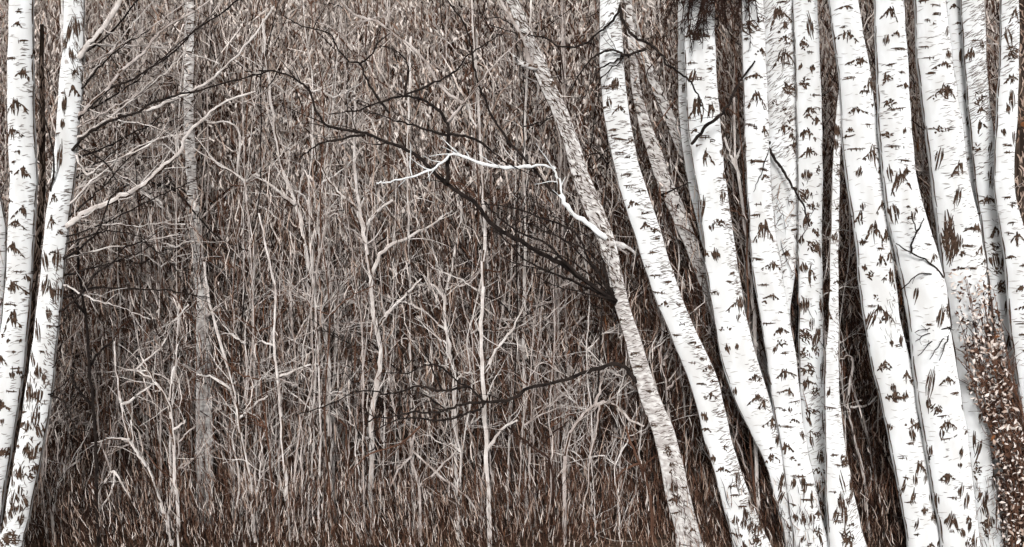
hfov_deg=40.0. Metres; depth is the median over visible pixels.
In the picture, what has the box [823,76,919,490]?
sapling
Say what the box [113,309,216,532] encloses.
sapling
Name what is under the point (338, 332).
sapling
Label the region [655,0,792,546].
birch tree
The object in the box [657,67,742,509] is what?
sapling
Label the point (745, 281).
sapling
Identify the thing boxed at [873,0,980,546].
birch tree
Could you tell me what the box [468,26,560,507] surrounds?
sapling
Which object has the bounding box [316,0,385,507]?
sapling
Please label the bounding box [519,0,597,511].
sapling
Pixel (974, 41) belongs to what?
birch tree
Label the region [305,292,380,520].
sapling
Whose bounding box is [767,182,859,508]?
sapling
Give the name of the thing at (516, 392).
sapling
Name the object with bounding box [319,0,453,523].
sapling
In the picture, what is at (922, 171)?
sapling
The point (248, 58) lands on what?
thicket
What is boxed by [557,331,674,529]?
sapling
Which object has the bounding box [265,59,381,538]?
sapling
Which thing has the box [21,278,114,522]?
sapling
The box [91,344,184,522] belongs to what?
sapling
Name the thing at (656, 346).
sapling
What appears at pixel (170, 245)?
sapling
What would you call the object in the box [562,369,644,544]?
sapling
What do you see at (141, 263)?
sapling
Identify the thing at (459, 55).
sapling
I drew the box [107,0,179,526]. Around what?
sapling
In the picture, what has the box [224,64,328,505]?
sapling
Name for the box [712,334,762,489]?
sapling
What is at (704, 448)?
sapling
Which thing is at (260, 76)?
sapling
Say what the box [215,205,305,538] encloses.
sapling
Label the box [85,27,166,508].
sapling
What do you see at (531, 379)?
sapling
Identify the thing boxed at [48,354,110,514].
sapling
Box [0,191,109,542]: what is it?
sapling
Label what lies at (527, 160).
sapling
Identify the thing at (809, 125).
birch tree
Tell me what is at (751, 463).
sapling
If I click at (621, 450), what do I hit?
sapling
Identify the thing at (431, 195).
sapling
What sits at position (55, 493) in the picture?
sapling
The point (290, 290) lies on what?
sapling
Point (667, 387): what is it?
sapling
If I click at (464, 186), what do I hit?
sapling
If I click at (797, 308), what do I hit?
sapling
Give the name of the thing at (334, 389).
sapling
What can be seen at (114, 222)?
sapling
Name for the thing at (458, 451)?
sapling
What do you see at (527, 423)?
sapling
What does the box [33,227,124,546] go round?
sapling
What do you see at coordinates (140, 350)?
sapling
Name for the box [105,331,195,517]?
sapling
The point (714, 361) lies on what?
sapling
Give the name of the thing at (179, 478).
sapling
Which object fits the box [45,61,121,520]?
sapling
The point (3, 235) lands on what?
birch tree
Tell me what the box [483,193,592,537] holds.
sapling
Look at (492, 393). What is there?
sapling
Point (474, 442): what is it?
sapling
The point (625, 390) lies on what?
sapling
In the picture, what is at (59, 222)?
birch tree
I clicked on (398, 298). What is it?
sapling
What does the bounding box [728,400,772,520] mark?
sapling
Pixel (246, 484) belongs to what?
sapling
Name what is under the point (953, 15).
birch tree
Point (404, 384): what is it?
sapling
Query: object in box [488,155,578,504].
sapling
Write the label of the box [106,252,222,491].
sapling
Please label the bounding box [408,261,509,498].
sapling
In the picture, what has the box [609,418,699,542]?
sapling
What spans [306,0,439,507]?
sapling
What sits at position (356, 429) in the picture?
sapling
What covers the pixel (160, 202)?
sapling
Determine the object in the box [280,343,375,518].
sapling
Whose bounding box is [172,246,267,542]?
sapling
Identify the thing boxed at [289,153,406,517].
sapling
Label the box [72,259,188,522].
sapling
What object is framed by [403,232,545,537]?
sapling
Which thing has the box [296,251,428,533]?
sapling
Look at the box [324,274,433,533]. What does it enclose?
sapling
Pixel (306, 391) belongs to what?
sapling
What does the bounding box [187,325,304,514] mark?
sapling
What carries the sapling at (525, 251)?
on the ground at (666, 541)
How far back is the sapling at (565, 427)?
9.80 m
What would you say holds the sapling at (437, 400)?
on the ground at (666, 541)
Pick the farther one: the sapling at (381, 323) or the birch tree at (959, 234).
the sapling at (381, 323)
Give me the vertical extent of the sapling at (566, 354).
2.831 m
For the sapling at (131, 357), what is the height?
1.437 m
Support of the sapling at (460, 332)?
on the ground at (666, 541)
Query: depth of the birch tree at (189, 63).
9.81 m
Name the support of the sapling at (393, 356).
on the ground at (666, 541)
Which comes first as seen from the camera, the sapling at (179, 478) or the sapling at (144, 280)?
the sapling at (179, 478)
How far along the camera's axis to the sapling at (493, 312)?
10.30 m
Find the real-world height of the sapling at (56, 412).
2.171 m
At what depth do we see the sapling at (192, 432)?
10.15 m
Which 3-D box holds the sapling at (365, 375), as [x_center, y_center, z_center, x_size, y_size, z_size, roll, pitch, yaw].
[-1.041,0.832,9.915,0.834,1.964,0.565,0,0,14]
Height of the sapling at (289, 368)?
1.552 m
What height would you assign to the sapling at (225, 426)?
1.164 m
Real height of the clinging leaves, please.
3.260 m
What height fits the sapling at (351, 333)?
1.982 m
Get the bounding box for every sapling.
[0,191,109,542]
[0,242,76,529]
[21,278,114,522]
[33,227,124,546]
[44,422,92,544]
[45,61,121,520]
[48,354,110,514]
[52,241,136,536]
[53,283,155,529]
[55,289,131,519]
[61,341,173,545]
[70,2,182,523]
[71,134,135,498]
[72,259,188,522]
[72,322,190,534]
[74,148,218,530]
[79,316,215,517]
[80,0,155,524]
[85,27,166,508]
[85,142,221,521]
[87,0,224,513]
[88,0,209,506]
[88,211,171,514]
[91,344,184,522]
[91,449,141,535]
[104,285,194,529]
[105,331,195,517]
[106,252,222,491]
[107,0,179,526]
[108,0,204,538]
[111,0,228,534]
[111,304,219,546]
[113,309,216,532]
[118,232,233,523]
[125,352,233,543]
[126,0,214,398]
[134,370,216,543]
[135,83,273,440]
[135,219,260,526]
[135,363,222,478]
[140,0,263,466]
[143,157,269,519]
[148,0,242,496]
[148,0,283,528]
[157,196,242,482]
[159,330,263,466]
[171,22,290,530]
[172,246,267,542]
[182,363,249,532]
[182,382,267,476]
[186,247,296,540]
[187,69,309,495]
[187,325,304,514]
[190,113,269,530]
[195,0,337,500]
[197,234,302,540]
[197,357,316,539]
[202,0,290,545]
[204,135,304,514]
[209,203,278,512]
[210,379,323,520]
[212,0,309,521]
[213,220,296,507]
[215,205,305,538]
[219,0,290,532]
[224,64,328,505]
[231,304,330,529]
[234,18,358,530]
[235,244,359,544]
[236,78,326,528]
[240,0,374,539]
[242,213,345,542]
[244,193,371,535]
[247,0,363,539]
[260,13,377,537]
[260,274,354,492]
[264,265,374,530]
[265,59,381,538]
[269,2,385,515]
[276,298,407,497]
[277,184,368,523]
[278,9,386,514]
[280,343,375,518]
[281,367,395,537]
[283,236,398,506]
[288,289,411,537]
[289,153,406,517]
[293,156,386,518]
[294,0,396,522]
[294,240,388,533]
[294,264,398,439]
[295,0,402,539]
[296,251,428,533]
[296,252,425,522]
[300,0,391,509]
[300,201,389,526]
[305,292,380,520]
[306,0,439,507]
[310,97,475,535]
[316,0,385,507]
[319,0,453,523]
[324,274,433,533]
[325,159,434,531]
[325,190,437,528]
[332,0,415,522]
[334,197,443,532]
[334,248,453,524]
[351,231,450,529]
[357,331,447,486]
[362,372,460,529]
[368,0,467,514]
[368,343,503,520]
[368,413,500,545]
[372,201,470,533]
[381,297,485,541]
[386,36,426,528]
[395,243,511,534]
[400,0,480,516]
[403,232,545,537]
[404,12,527,535]
[406,242,504,477]
[407,212,506,511]
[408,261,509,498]
[411,0,489,504]
[414,237,479,518]
[418,0,530,508]
[419,295,508,502]
[421,266,476,505]
[425,211,515,511]
[435,0,506,504]
[435,381,527,523]
[436,12,547,512]
[436,340,516,508]
[437,151,540,530]
[440,186,546,496]
[444,0,542,546]
[447,0,583,534]
[447,199,537,529]
[450,0,554,472]
[450,240,521,507]
[452,2,558,530]
[458,225,554,537]
[461,0,554,504]
[461,319,573,527]
[462,260,545,531]
[467,253,539,511]
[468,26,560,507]
[470,392,580,544]
[471,0,596,518]
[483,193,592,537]
[486,0,566,529]
[487,149,560,501]
[487,230,601,533]
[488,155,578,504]
[488,173,600,542]
[497,0,604,515]
[497,205,630,512]
[499,38,581,499]
[501,0,612,519]
[503,358,615,525]
[504,264,600,507]
[505,232,592,543]
[505,310,607,539]
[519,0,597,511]
[522,346,624,531]
[527,167,655,541]
[534,281,656,495]
[535,337,642,536]
[538,168,667,523]
[538,328,698,541]
[540,223,647,529]
[543,125,610,523]
[544,329,662,530]
[545,132,637,540]
[548,12,636,507]
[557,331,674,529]
[561,367,635,519]
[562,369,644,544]
[578,180,701,527]
[597,270,699,532]
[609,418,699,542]
[616,232,694,527]
[628,0,712,473]
[639,254,770,500]
[650,293,687,441]
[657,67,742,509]
[678,284,757,461]
[686,10,776,527]
[693,155,768,498]
[694,215,788,518]
[694,363,769,524]
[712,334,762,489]
[724,97,771,516]
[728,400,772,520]
[732,228,850,412]
[735,171,799,384]
[738,69,845,431]
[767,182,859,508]
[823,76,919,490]
[839,327,876,534]
[842,205,927,529]
[846,382,884,536]
[894,13,929,348]
[895,145,933,518]
[913,32,931,219]
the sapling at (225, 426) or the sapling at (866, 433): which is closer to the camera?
the sapling at (866, 433)
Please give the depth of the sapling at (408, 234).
9.69 m
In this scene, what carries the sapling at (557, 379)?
on the ground at (666, 541)
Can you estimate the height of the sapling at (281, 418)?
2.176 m
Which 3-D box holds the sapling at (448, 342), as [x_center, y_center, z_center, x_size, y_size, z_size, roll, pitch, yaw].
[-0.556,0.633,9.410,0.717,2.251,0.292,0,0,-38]
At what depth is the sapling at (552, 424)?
9.29 m
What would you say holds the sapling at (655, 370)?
on the ground at (666, 541)
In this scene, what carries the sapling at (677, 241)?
on the ground at (666, 541)
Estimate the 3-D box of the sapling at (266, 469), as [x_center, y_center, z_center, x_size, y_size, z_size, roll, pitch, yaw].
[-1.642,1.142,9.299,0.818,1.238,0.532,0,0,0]
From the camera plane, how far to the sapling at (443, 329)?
10.08 m
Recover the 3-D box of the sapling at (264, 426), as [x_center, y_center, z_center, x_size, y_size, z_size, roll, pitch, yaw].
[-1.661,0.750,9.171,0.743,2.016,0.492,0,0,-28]
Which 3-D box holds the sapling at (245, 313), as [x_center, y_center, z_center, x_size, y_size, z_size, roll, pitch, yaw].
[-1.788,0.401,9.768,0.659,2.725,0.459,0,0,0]
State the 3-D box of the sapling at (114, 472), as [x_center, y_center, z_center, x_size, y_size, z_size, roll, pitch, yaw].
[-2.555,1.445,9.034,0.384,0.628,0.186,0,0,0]
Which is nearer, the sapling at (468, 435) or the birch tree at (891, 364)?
the birch tree at (891, 364)
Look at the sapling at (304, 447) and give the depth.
9.62 m
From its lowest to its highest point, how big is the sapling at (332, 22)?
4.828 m
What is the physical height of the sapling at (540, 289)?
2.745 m
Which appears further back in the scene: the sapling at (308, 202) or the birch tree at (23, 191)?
the sapling at (308, 202)
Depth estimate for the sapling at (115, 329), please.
10.51 m
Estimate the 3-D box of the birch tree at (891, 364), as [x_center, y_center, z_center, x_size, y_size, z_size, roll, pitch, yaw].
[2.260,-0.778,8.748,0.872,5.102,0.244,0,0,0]
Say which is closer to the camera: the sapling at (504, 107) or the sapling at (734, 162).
the sapling at (734, 162)
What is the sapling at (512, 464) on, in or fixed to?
on the ground at (666, 541)
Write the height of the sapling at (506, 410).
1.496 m
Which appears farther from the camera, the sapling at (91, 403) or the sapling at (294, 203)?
the sapling at (294, 203)
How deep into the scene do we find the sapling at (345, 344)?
10.38 m
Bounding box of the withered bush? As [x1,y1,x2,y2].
[949,267,1023,546]
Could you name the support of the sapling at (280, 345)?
on the ground at (666, 541)
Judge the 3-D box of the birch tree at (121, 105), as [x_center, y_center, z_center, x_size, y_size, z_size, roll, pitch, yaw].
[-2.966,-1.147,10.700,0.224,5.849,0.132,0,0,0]
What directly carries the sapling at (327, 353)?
on the ground at (666, 541)
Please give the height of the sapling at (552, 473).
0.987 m
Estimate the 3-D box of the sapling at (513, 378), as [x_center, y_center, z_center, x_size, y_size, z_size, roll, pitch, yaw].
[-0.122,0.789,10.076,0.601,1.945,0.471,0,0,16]
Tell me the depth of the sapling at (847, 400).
9.40 m
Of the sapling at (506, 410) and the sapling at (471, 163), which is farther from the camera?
the sapling at (471, 163)
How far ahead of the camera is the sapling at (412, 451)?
9.09 m
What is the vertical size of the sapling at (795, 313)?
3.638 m
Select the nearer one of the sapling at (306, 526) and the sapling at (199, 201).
the sapling at (306, 526)
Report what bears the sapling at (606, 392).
on the ground at (666, 541)
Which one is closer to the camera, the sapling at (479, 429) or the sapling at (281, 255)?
the sapling at (281, 255)
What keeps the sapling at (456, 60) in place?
on the ground at (666, 541)
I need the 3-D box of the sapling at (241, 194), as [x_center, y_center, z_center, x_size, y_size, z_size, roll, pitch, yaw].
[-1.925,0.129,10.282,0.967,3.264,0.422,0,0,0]
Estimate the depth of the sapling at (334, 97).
9.43 m
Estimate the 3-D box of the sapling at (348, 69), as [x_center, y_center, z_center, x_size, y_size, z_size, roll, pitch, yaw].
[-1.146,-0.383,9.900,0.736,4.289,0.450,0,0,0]
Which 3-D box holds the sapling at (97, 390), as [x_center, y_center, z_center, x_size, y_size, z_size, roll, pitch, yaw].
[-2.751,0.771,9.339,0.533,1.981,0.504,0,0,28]
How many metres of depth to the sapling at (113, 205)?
9.62 m
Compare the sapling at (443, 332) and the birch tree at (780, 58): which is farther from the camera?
the sapling at (443, 332)
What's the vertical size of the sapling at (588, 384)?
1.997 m
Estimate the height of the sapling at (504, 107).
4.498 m
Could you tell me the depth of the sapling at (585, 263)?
9.12 m
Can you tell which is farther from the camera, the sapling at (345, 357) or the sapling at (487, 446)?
the sapling at (345, 357)
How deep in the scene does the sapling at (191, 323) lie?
10.01 m
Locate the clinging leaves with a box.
[0,0,708,323]
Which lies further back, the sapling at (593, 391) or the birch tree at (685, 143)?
the birch tree at (685, 143)
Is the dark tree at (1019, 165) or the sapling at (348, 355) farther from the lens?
the sapling at (348, 355)
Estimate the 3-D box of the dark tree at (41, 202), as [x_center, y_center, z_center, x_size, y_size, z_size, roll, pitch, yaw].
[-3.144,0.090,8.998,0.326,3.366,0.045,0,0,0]
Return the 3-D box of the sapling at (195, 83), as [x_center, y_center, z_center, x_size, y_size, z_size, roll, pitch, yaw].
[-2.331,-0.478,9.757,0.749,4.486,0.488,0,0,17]
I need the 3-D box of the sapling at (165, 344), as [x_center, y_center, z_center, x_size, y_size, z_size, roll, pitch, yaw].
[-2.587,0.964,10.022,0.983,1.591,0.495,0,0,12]
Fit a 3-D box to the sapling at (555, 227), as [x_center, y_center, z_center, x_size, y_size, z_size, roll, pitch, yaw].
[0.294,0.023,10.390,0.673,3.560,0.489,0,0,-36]
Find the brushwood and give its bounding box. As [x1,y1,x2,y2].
[0,0,1004,518]
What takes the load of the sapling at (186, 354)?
on the ground at (666, 541)
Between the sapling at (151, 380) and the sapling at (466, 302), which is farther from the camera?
the sapling at (466, 302)
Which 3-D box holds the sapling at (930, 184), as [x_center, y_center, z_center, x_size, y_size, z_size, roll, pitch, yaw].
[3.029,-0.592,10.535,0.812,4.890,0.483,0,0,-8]
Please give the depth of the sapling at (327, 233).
10.26 m
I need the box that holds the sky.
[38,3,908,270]
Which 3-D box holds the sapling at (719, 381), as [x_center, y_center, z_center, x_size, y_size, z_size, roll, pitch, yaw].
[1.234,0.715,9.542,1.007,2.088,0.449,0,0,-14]
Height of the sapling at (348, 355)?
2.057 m
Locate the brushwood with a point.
(992, 10)
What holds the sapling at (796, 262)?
on the ground at (666, 541)
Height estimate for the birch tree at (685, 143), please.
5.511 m
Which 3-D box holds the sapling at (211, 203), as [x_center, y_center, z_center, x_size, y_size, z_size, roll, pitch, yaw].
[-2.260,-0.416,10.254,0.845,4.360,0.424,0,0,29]
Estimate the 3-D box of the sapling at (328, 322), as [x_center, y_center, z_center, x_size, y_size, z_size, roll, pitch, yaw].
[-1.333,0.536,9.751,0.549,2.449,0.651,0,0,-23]
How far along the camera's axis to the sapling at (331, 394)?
9.33 m
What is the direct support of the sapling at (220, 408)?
on the ground at (666, 541)
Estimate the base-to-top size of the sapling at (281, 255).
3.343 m
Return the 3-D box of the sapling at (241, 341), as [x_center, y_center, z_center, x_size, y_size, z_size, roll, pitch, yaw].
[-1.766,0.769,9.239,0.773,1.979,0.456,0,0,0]
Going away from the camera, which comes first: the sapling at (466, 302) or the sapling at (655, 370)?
the sapling at (655, 370)
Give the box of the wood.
[1,0,999,403]
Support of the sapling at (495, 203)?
on the ground at (666, 541)
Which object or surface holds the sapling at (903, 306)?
on the ground at (666, 541)
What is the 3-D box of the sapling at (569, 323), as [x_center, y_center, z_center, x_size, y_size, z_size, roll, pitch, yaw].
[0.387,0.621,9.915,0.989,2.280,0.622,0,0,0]
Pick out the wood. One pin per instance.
(439, 156)
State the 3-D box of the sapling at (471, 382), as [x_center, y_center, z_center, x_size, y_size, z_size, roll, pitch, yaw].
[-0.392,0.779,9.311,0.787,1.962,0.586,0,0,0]
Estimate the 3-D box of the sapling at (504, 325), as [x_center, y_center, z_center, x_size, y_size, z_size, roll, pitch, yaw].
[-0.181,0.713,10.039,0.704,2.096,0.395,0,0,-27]
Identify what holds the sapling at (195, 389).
on the ground at (666, 541)
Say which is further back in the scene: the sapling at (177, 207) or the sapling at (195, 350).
the sapling at (177, 207)
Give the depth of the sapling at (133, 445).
9.10 m
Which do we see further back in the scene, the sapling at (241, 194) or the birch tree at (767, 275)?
the sapling at (241, 194)
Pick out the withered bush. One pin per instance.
(1007, 392)
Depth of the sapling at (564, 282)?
9.20 m
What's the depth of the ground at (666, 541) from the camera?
9.61 m
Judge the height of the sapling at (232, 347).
3.488 m
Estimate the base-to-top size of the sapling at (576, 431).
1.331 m
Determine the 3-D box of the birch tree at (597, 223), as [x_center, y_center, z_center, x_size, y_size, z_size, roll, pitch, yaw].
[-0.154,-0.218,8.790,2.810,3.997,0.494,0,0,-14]
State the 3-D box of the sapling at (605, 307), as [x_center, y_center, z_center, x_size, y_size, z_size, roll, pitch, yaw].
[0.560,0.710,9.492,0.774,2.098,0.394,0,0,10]
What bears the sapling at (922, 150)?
on the ground at (666, 541)
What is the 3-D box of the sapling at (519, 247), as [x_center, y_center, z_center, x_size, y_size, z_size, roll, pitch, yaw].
[-0.081,-0.015,9.569,0.718,3.757,0.448,0,0,18]
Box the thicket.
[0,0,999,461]
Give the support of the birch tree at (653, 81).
on the ground at (666, 541)
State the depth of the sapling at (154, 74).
10.09 m
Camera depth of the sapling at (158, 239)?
9.50 m
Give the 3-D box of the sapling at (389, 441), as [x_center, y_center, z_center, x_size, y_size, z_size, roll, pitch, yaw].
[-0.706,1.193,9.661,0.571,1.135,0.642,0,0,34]
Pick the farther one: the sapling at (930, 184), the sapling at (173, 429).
the sapling at (930, 184)
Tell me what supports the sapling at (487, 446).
on the ground at (666, 541)
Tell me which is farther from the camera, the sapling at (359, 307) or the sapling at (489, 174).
the sapling at (489, 174)
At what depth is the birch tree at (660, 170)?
9.66 m
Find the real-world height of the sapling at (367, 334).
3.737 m
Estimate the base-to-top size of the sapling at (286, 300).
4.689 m
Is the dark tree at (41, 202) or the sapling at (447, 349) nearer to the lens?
the dark tree at (41, 202)
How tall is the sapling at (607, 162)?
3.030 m
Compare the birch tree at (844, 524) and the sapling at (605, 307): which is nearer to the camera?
the birch tree at (844, 524)
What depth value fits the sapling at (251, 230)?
9.59 m
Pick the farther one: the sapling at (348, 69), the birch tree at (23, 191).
the sapling at (348, 69)
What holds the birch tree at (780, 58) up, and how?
on the ground at (666, 541)
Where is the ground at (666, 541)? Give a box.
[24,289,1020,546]
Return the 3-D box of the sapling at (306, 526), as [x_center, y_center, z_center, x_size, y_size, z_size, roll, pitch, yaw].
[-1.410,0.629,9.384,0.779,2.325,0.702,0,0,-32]
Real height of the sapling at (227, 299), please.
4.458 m
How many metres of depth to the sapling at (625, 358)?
9.79 m
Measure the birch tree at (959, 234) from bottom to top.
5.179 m
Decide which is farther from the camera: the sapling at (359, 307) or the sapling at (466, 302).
the sapling at (466, 302)
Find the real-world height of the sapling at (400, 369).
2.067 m
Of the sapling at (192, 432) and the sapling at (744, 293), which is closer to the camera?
the sapling at (744, 293)
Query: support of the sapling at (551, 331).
on the ground at (666, 541)
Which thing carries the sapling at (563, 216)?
on the ground at (666, 541)
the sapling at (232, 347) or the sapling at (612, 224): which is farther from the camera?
the sapling at (612, 224)
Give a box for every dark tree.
[2,24,45,524]
[1014,0,1023,224]
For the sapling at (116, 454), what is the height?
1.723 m
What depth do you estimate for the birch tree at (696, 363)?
8.90 m
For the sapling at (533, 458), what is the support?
on the ground at (666, 541)
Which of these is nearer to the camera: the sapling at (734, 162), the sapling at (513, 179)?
the sapling at (734, 162)
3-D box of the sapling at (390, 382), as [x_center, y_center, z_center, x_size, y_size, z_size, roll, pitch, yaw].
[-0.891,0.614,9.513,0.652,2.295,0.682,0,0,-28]
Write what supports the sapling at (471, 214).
on the ground at (666, 541)
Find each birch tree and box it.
[0,0,38,532]
[0,0,274,546]
[0,194,6,328]
[107,0,129,500]
[151,0,249,528]
[259,0,703,546]
[479,0,771,546]
[623,0,769,395]
[624,0,715,327]
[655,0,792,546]
[673,0,827,546]
[677,0,768,474]
[763,0,809,407]
[792,0,827,535]
[824,80,866,546]
[828,0,939,546]
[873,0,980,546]
[914,0,1003,546]
[946,0,1013,543]
[960,0,1023,536]
[994,0,1023,423]
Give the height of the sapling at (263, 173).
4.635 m
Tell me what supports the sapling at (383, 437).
on the ground at (666, 541)
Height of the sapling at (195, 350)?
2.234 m
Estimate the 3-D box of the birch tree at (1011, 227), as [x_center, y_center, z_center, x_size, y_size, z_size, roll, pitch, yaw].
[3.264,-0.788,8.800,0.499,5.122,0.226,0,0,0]
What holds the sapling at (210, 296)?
on the ground at (666, 541)
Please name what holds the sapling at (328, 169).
on the ground at (666, 541)
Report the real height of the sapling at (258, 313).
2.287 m
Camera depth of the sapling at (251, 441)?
9.69 m
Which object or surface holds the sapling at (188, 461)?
on the ground at (666, 541)
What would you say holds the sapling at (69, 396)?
on the ground at (666, 541)
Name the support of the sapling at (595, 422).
on the ground at (666, 541)

